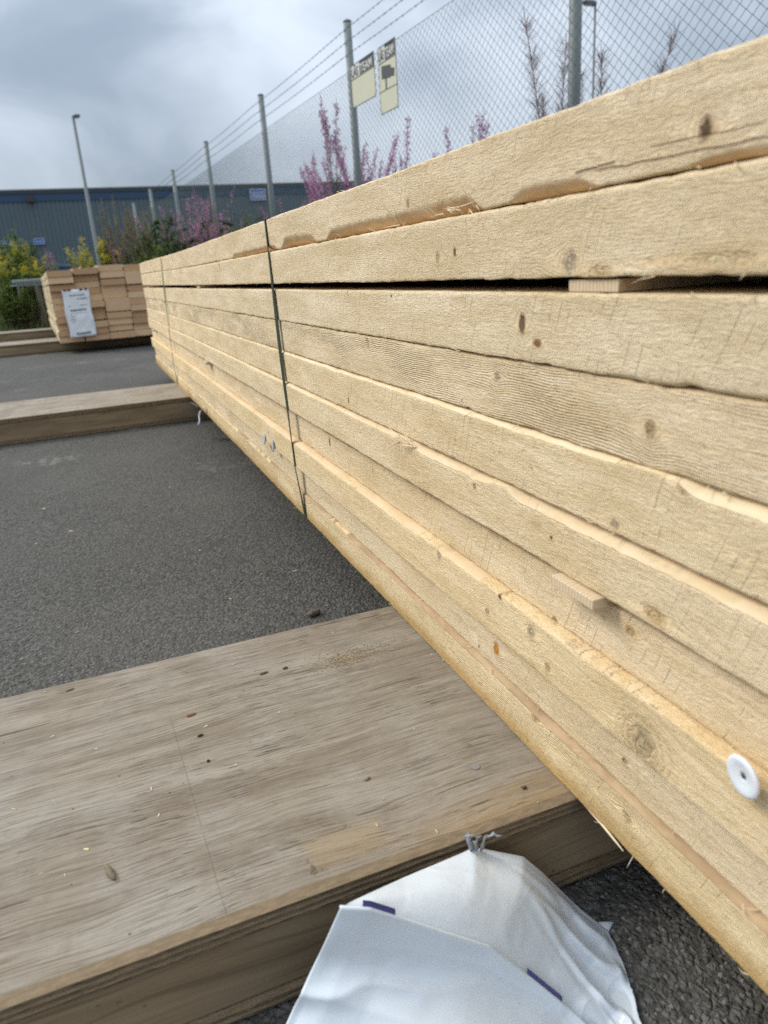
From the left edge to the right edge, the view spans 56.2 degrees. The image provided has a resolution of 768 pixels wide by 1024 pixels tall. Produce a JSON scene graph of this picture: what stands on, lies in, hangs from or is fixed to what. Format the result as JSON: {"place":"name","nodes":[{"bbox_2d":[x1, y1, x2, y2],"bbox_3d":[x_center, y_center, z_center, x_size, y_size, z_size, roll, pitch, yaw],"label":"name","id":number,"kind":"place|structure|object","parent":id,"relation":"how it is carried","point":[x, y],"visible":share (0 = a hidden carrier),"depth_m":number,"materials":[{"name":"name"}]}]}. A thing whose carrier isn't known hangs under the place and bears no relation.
{"place":"outdoors","nodes":[
{"label":"outdoors","id":0,"kind":"place"},
{"bbox_2d":[0,303,51,331],"bbox_3d":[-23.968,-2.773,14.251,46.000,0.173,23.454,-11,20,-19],"label":"grass verge","id":1,"kind":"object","parent":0,"point":[20,325],"depth_m":9.87,"materials":[{"name":"plant"}]},
{"bbox_2d":[0,256,20,327],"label":"goldenrod","id":2,"kind":"object","parent":1,"relation":"on","point":[7,280],"visible":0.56,"depth_m":9.63,"materials":[{"name":"yellow plant"}]},
{"bbox_2d":[0,238,30,305],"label":"shrub","id":3,"kind":"object","parent":1,"relation":"on","point":[13,257],"visible":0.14,"depth_m":10.56,"materials":[{"name":"green plant"}]},
{"bbox_2d":[0,280,32,329],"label":"shrub","id":4,"kind":"object","parent":1,"relation":"on","point":[6,300],"visible":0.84,"depth_m":9.35,"materials":[{"name":"green plant"}]},
{"bbox_2d":[0,222,35,299],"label":"shrub","id":5,"kind":"object","parent":1,"relation":"on","point":[31,248],"visible":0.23,"depth_m":11.39,"materials":[{"name":"green plant"}]},
{"bbox_2d":[0,291,43,329],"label":"shrub","id":6,"kind":"object","parent":1,"relation":"on","point":[23,319],"visible":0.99,"depth_m":9.32,"materials":[{"name":"green plant"}]},
{"bbox_2d":[0,292,48,329],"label":"dry grass","id":7,"kind":"structure","parent":1,"relation":"on","point":[33,317],"depth_m":9.49,"materials":[{"name":"plant"}]},
{"bbox_2d":[0,239,50,315],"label":"goldenrod","id":8,"kind":"object","parent":1,"relation":"on","point":[15,254],"visible":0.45,"depth_m":10.42,"materials":[{"name":"yellow plant"}]},
{"bbox_2d":[10,278,48,327],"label":"metal rails","id":9,"kind":"object","parent":1,"relation":"on","point":[36,281],"visible":0.73,"depth_m":9.50,"materials":[{"name":"metal"}]},
{"bbox_2d":[6,253,54,317],"bbox_3d":[-4.799,-3.051,9.856,0.675,0.973,0.583,-13,21,-25],"label":"shrub","id":10,"kind":"object","parent":1,"relation":"on","point":[17,276],"visible":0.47,"depth_m":9.79,"materials":[{"name":"green plant"}]},
{"bbox_2d":[18,260,47,323],"bbox_3d":[-4.855,-3.102,10.143,0.457,0.850,0.393,-7,19,-9],"label":"goldenrod","id":11,"kind":"object","parent":1,"relation":"on","point":[35,273],"visible":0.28,"depth_m":10.05,"materials":[{"name":"yellow plant"}]},
{"bbox_2d":[45,251,55,270],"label":"fireweed","id":12,"kind":"object","parent":1,"relation":"on","point":[53,262],"visible":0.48,"depth_m":11.02,"materials":[{"name":"pink plant"}]},
{"bbox_2d":[0,251,153,327],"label":"weeds","id":13,"kind":"object","parent":1,"relation":"on","point":[63,266],"visible":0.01,"depth_m":10.44,"materials":[{"name":"green plant"}]},
{"bbox_2d":[65,246,95,268],"bbox_3d":[-4.553,-3.546,10.991,0.416,0.996,0.484,13,25,41],"label":"goldenrod","id":14,"kind":"object","parent":1,"relation":"on","point":[73,261],"visible":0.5,"depth_m":10.88,"materials":[{"name":"yellow plant"}]},
{"bbox_2d":[75,251,87,267],"bbox_3d":[-4.431,-3.349,10.583,0.300,0.909,0.307,9,22,32],"label":"goldenrod","id":15,"kind":"object","parent":1,"relation":"on","point":[83,265],"visible":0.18,"depth_m":10.51,"materials":[{"name":"yellow plant"}]},
{"bbox_2d":[80,237,124,266],"bbox_3d":[-4.500,-3.871,11.643,0.770,1.181,0.562,-7,19,-10],"label":"goldenrod","id":16,"kind":"object","parent":1,"relation":"on","point":[105,258],"visible":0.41,"depth_m":11.56,"materials":[{"name":"yellow plant"}]},
{"bbox_2d":[97,207,130,264],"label":"dry weed","id":17,"kind":"object","parent":1,"relation":"on","point":[111,245],"visible":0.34,"depth_m":11.66,"materials":[{"name":"brown plant"}]},
{"bbox_2d":[99,195,132,262],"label":"dry weed","id":18,"kind":"object","parent":1,"relation":"on","point":[106,232],"visible":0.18,"depth_m":12.26,"materials":[{"name":"brown plant"}]},
{"bbox_2d":[111,248,122,263],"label":"fireweed","id":19,"kind":"object","parent":1,"relation":"on","point":[114,251],"visible":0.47,"depth_m":11.17,"materials":[{"name":"pink plant"}]},
{"bbox_2d":[97,249,137,264],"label":"shrub","id":20,"kind":"object","parent":1,"relation":"on","point":[124,262],"visible":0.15,"depth_m":10.70,"materials":[{"name":"green plant"}]},
{"bbox_2d":[113,211,132,263],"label":"dry weed","id":21,"kind":"object","parent":1,"relation":"on","point":[126,238],"visible":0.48,"depth_m":11.50,"materials":[{"name":"brown plant"}]},
{"bbox_2d":[116,201,147,262],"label":"dry weed","id":22,"kind":"object","parent":1,"relation":"on","point":[130,215],"visible":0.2,"depth_m":12.02,"materials":[{"name":"brown plant"}]},
{"bbox_2d":[123,206,156,261],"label":"dry weed","id":23,"kind":"object","parent":1,"relation":"on","point":[131,233],"visible":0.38,"depth_m":11.52,"materials":[{"name":"brown plant"}]},
{"bbox_2d":[126,248,162,264],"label":"shrub","id":24,"kind":"object","parent":1,"relation":"on","point":[139,259],"visible":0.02,"depth_m":10.43,"materials":[{"name":"green plant"}]},
{"bbox_2d":[138,218,159,260],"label":"dry weed","id":25,"kind":"object","parent":1,"relation":"on","point":[146,240],"visible":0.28,"depth_m":11.10,"materials":[{"name":"brown plant"}]},
{"bbox_2d":[127,221,180,263],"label":"shrub","id":26,"kind":"object","parent":1,"relation":"on","point":[148,251],"visible":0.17,"depth_m":10.87,"materials":[{"name":"green plant"}]},
{"bbox_2d":[134,237,176,261],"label":"shrub","id":27,"kind":"object","parent":1,"relation":"on","point":[154,252],"visible":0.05,"depth_m":10.49,"materials":[{"name":"green plant"}]},
{"bbox_2d":[130,211,183,247],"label":"shrub","id":28,"kind":"object","parent":1,"relation":"on","point":[155,221],"visible":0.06,"depth_m":12.11,"materials":[{"name":"green plant"}]},
{"bbox_2d":[132,214,185,250],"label":"fireweed","id":29,"kind":"object","parent":1,"relation":"on","point":[174,218],"visible":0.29,"depth_m":10.81,"materials":[{"name":"pink plant"}]},
{"bbox_2d":[137,224,189,258],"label":"shrub","id":30,"kind":"object","parent":1,"relation":"on","point":[160,240],"visible":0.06,"depth_m":11.30,"materials":[{"name":"green plant"}]},
{"bbox_2d":[140,203,187,259],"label":"shrub","id":31,"kind":"object","parent":1,"relation":"on","point":[170,222],"visible":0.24,"depth_m":10.90,"materials":[{"name":"green plant"}]},
{"bbox_2d":[159,207,186,244],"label":"fireweed","id":32,"kind":"object","parent":1,"relation":"on","point":[162,212],"visible":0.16,"depth_m":12.07,"materials":[{"name":"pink plant"}]},
{"bbox_2d":[158,235,187,256],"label":"shrub","id":33,"kind":"object","parent":1,"relation":"on","point":[179,248],"visible":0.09,"depth_m":9.95,"materials":[{"name":"green plant"}]},
{"bbox_2d":[155,221,219,257],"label":"shrub","id":34,"kind":"object","parent":1,"relation":"on","point":[169,240],"visible":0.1,"depth_m":10.18,"materials":[{"name":"green plant"}]},
{"bbox_2d":[165,230,212,253],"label":"shrub","id":35,"kind":"object","parent":1,"relation":"on","point":[191,241],"visible":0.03,"depth_m":9.73,"materials":[{"name":"green plant"}]},
{"bbox_2d":[178,191,204,246],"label":"fireweed","id":36,"kind":"object","parent":1,"relation":"on","point":[194,214],"visible":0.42,"depth_m":11.73,"materials":[{"name":"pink plant"}]},
{"bbox_2d":[162,205,222,253],"bbox_3d":[-2.777,-3.753,10.719,0.988,1.466,0.770,7,22,29],"label":"shrub","id":37,"kind":"object","parent":1,"relation":"on","point":[177,233],"visible":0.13,"depth_m":10.61,"materials":[{"name":"green plant"}]},
{"bbox_2d":[177,227,217,247],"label":"fireweed","id":38,"kind":"object","parent":1,"relation":"on","point":[203,233],"visible":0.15,"depth_m":10.03,"materials":[{"name":"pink plant"}]},
{"bbox_2d":[187,222,212,248],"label":"fireweed","id":39,"kind":"object","parent":1,"relation":"on","point":[199,235],"visible":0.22,"depth_m":9.84,"materials":[{"name":"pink plant"}]},
{"bbox_2d":[188,209,224,246],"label":"fireweed","id":40,"kind":"object","parent":1,"relation":"on","point":[190,228],"visible":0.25,"depth_m":9.90,"materials":[{"name":"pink plant"}]},
{"bbox_2d":[192,184,235,241],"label":"fireweed","id":41,"kind":"object","parent":1,"relation":"on","point":[198,210],"visible":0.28,"depth_m":10.89,"materials":[{"name":"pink plant"}]},
{"bbox_2d":[200,198,228,241],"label":"fireweed","id":42,"kind":"object","parent":1,"relation":"on","point":[212,229],"visible":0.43,"depth_m":9.94,"materials":[{"name":"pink plant"}]},
{"bbox_2d":[189,213,242,242],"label":"fireweed","id":43,"kind":"object","parent":1,"relation":"on","point":[222,226],"visible":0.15,"depth_m":10.49,"materials":[{"name":"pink plant"}]},
{"bbox_2d":[207,210,228,235],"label":"dry weed","id":44,"kind":"object","parent":1,"relation":"on","point":[218,222],"visible":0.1,"depth_m":11.40,"materials":[{"name":"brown plant"}]},
{"bbox_2d":[58,265,73,270],"bbox_3d":[-13.079,-9.528,29.919,0.635,1.465,0.680,-11,20,-19],"label":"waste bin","id":45,"kind":"object","parent":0,"point":[62,268],"visible":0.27,"depth_m":29.44,"materials":[{"name":"blue plastic"}]},
{"bbox_2d":[0,343,767,1023],"bbox_3d":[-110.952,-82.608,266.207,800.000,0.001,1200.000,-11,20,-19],"label":"ground","id":46,"kind":"structure","parent":0,"point":[230,483],"depth_m":1.36,"materials":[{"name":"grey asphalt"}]},
{"bbox_2d":[0,328,56,342],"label":"timber skid","id":47,"kind":"object","parent":46,"relation":"on","point":[22,335],"visible":0.17,"depth_m":8.10,"materials":[{"name":"brown wood"}]},
{"bbox_2d":[0,335,152,356],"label":"timber skid","id":48,"kind":"object","parent":46,"relation":"on","point":[29,347],"visible":0.42,"depth_m":6.33,"materials":[{"name":"brown wood"}]},
{"bbox_2d":[41,264,158,342],"bbox_3d":[-2.919,-2.263,7.638,1.203,0.590,3.676,-12,20,-23],"label":"lumber bundle","id":49,"kind":"object","parent":48,"relation":"on","point":[99,302],"visible":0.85,"depth_m":6.00,"materials":[{"name":"wood"}]},
{"bbox_2d":[71,114,100,264],"bbox_3d":[-14.084,-14.595,34.672,0.448,8.107,0.300,-11,20,-19],"label":"street lamp","id":50,"kind":"object","parent":46,"relation":"on","point":[74,116],"visible":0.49,"depth_m":34.27,"materials":[{"name":"grey metal"}]},
{"bbox_2d":[0,383,209,445],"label":"timber skid","id":51,"kind":"object","parent":46,"relation":"on","point":[31,420],"visible":0.41,"depth_m":2.73,"materials":[{"name":"brown wood"}]},
{"bbox_2d":[19,461,296,659],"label":"asphalt chips","id":52,"kind":"object","parent":46,"relation":"on","point":[199,550],"visible":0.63,"depth_m":1.33,"materials":[{"name":"grey asphalt"}]},
{"bbox_2d":[0,180,372,297],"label":"warehouse","id":53,"kind":"structure","parent":46,"relation":"on","point":[58,219],"depth_m":52.14,"materials":[{"name":"blue metal"}]},
{"bbox_2d":[33,238,44,243],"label":"wall sign","id":54,"kind":"object","parent":53,"relation":"attached to","point":[39,241],"visible":1,"depth_m":51.14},
{"bbox_2d":[250,189,265,199],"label":"wall sign","id":55,"kind":"object","parent":53,"relation":"attached to","point":[256,191],"visible":0.66,"depth_m":55.63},
{"bbox_2d":[224,207,268,231],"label":"shrub","id":56,"kind":"object","parent":46,"relation":"on","point":[242,225],"visible":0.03,"depth_m":9.60,"materials":[{"name":"green plant"}]},
{"bbox_2d":[307,609,319,616],"bbox_3d":[-0.113,0.161,1.153,0.022,0.012,0.016,-15,22,-30],"label":"dirt clod","id":57,"kind":"object","parent":46,"relation":"on","point":[314,612],"visible":1,"depth_m":1.15,"materials":[{"name":"brown soil"}]},
{"bbox_2d":[0,606,633,1023],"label":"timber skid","id":58,"kind":"object","parent":46,"relation":"on","point":[226,892],"visible":0.52,"depth_m":0.61,"materials":[{"name":"brown wood"}]},
{"bbox_2d":[104,864,115,879],"bbox_3d":[-0.210,0.276,0.552,0.006,0.006,0.019,-18,24,-36],"label":"bark piece","id":59,"kind":"object","parent":58,"relation":"on","point":[110,873],"visible":1,"depth_m":0.55,"materials":[{"name":"beige wood"}]},
{"bbox_2d":[12,632,538,875],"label":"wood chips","id":60,"kind":"object","parent":58,"relation":"on","point":[87,849],"visible":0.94,"depth_m":0.64,"materials":[{"name":"beige wood"}]},
{"bbox_2d":[285,634,407,676],"bbox_3d":[-0.040,0.168,0.842,0.151,0.001,0.068,-11,20,-19],"label":"sawdust","id":61,"kind":"object","parent":58,"relation":"on","point":[348,657],"visible":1,"depth_m":0.84},
{"bbox_2d":[139,35,767,994],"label":"lumber bundle","id":62,"kind":"object","parent":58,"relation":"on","point":[489,415],"visible":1,"depth_m":0.52,"materials":[{"name":"brown wood"}]},
{"bbox_2d":[190,402,203,425],"bbox_3d":[-0.664,-0.358,2.537,0.022,0.087,0.397,-11,20,-19],"label":"plastic scrap","id":63,"kind":"object","parent":62,"relation":"hanging from","point":[195,405],"visible":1,"depth_m":2.45,"materials":[{"name":"plastic"}]},
{"bbox_2d":[132,0,767,247],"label":"chain link fence","id":64,"kind":"object","parent":46,"relation":"on","point":[574,43],"visible":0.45,"depth_m":6.00,"materials":[{"name":"metal"}]},
{"bbox_2d":[350,51,376,108],"bbox_3d":[-0.172,-3.598,6.005,0.015,0.319,0.484,-12,20,-23],"label":"warning sign","id":65,"kind":"object","parent":64,"relation":"attached to","point":[363,79],"visible":1,"depth_m":5.99,"materials":[{"name":"metal"}]},
{"bbox_2d":[377,37,398,114],"bbox_3d":[0.034,-3.397,5.623,0.015,0.468,0.316,-12,20,-23],"label":"warning sign","id":66,"kind":"object","parent":64,"relation":"attached to","point":[387,69],"visible":1,"depth_m":5.61,"materials":[{"name":"metal"}]},
{"bbox_2d":[286,832,641,1023],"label":"plastic wrapper","id":67,"kind":"object","parent":46,"relation":"on","point":[474,934],"visible":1,"depth_m":0.50,"materials":[{"name":"white plastic"}]},
{"bbox_2d":[582,0,596,98],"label":"street lamp","id":68,"kind":"object","parent":46,"relation":"on","point":[586,2],"visible":0.31,"depth_m":25.95,"materials":[{"name":"grey metal"}]},
{"bbox_2d":[0,0,767,189],"label":"sky","id":69,"kind":"structure","parent":0,"point":[148,82],"materials":[{"name":"grey"}]},
{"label":"fence verge","id":70,"kind":"structure","parent":0,"visible":0},
{"bbox_2d":[200,204,261,240],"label":"shrub","id":71,"kind":"object","parent":70,"relation":"on","point":[226,223],"visible":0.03,"depth_m":10.22,"materials":[{"name":"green plant"}]},
{"bbox_2d":[258,187,319,218],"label":"fireweed","id":72,"kind":"object","parent":70,"relation":"on","point":[280,202],"visible":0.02,"depth_m":9.04,"materials":[{"name":"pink plant"}]},
{"bbox_2d":[299,166,314,202],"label":"fireweed","id":73,"kind":"object","parent":70,"relation":"on","point":[308,192],"visible":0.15,"depth_m":7.64,"materials":[{"name":"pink plant"}]},
{"bbox_2d":[303,143,346,200],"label":"fireweed","id":74,"kind":"object","parent":70,"relation":"on","point":[312,162],"visible":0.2,"depth_m":8.30,"materials":[{"name":"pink plant"}]},
{"bbox_2d":[318,97,342,195],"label":"fireweed","id":75,"kind":"object","parent":70,"relation":"on","point":[328,147],"visible":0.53,"depth_m":8.01,"materials":[{"name":"plant"}]},
{"bbox_2d":[304,143,377,199],"bbox_3d":[-0.326,-3.139,8.029,0.634,1.827,1.376,5,21,25],"label":"fireweed","id":76,"kind":"object","parent":70,"relation":"on","point":[325,169],"visible":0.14,"depth_m":7.69,"materials":[{"name":"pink plant"}]},
{"bbox_2d":[318,110,370,188],"bbox_3d":[-0.179,-2.976,7.342,0.655,1.943,0.778,1,19,13],"label":"fireweed","id":77,"kind":"object","parent":70,"relation":"on","point":[322,120],"visible":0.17,"depth_m":6.97,"materials":[{"name":"plant"}]},
{"bbox_2d":[312,149,396,196],"bbox_3d":[-0.028,-2.773,7.213,1.223,1.624,0.564,7,22,30],"label":"fireweed","id":78,"kind":"object","parent":70,"relation":"on","point":[367,163],"visible":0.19,"depth_m":7.13,"materials":[{"name":"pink plant"}]},
{"bbox_2d":[307,158,402,198],"bbox_3d":[-0.139,-2.652,7.034,1.378,1.524,0.635,-12,20,-22],"label":"fireweed","id":79,"kind":"object","parent":70,"relation":"on","point":[320,190],"visible":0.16,"depth_m":6.81,"materials":[{"name":"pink plant"}]},
{"bbox_2d":[351,149,396,187],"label":"fireweed","id":80,"kind":"object","parent":70,"relation":"on","point":[384,169],"visible":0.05,"depth_m":7.13,"materials":[{"name":"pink plant"}]},
{"bbox_2d":[360,132,400,183],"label":"fireweed","id":81,"kind":"object","parent":70,"relation":"on","point":[362,164],"visible":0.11,"depth_m":6.91,"materials":[{"name":"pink plant"}]},
{"bbox_2d":[398,157,406,169],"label":"fireweed","id":82,"kind":"object","parent":70,"relation":"on","point":[401,161],"visible":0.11,"depth_m":6.46,"materials":[{"name":"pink plant"}]},
{"bbox_2d":[402,117,410,167],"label":"fireweed","id":83,"kind":"object","parent":70,"relation":"on","point":[407,132],"visible":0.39,"depth_m":6.54,"materials":[{"name":"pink plant"}]},
{"bbox_2d":[443,126,451,151],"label":"fireweed","id":84,"kind":"object","parent":70,"relation":"on","point":[448,140],"visible":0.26,"depth_m":5.49,"materials":[{"name":"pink plant"}]},
{"bbox_2d":[468,111,489,143],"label":"fireweed","id":85,"kind":"object","parent":70,"relation":"on","point":[484,130],"visible":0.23,"depth_m":5.53,"materials":[{"name":"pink plant"}]},
{"bbox_2d":[475,111,483,139],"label":"fireweed","id":86,"kind":"object","parent":70,"relation":"on","point":[479,124],"visible":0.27,"depth_m":5.33,"materials":[{"name":"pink plant"}]},
{"bbox_2d":[517,8,591,120],"bbox_3d":[1.088,-2.143,4.716,0.566,1.895,0.529,-5,19,-2],"label":"fireweed","id":87,"kind":"object","parent":70,"relation":"on","point":[536,85],"visible":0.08,"depth_m":4.47,"materials":[{"name":"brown plant"}]},
{"bbox_2d":[589,20,684,96],"bbox_3d":[1.502,-2.014,4.496,0.486,1.740,0.520,-14,21,-28],"label":"fireweed","id":88,"kind":"object","parent":70,"relation":"on","point":[662,69],"visible":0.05,"depth_m":4.25,"materials":[{"name":"brown plant"}]}
]}

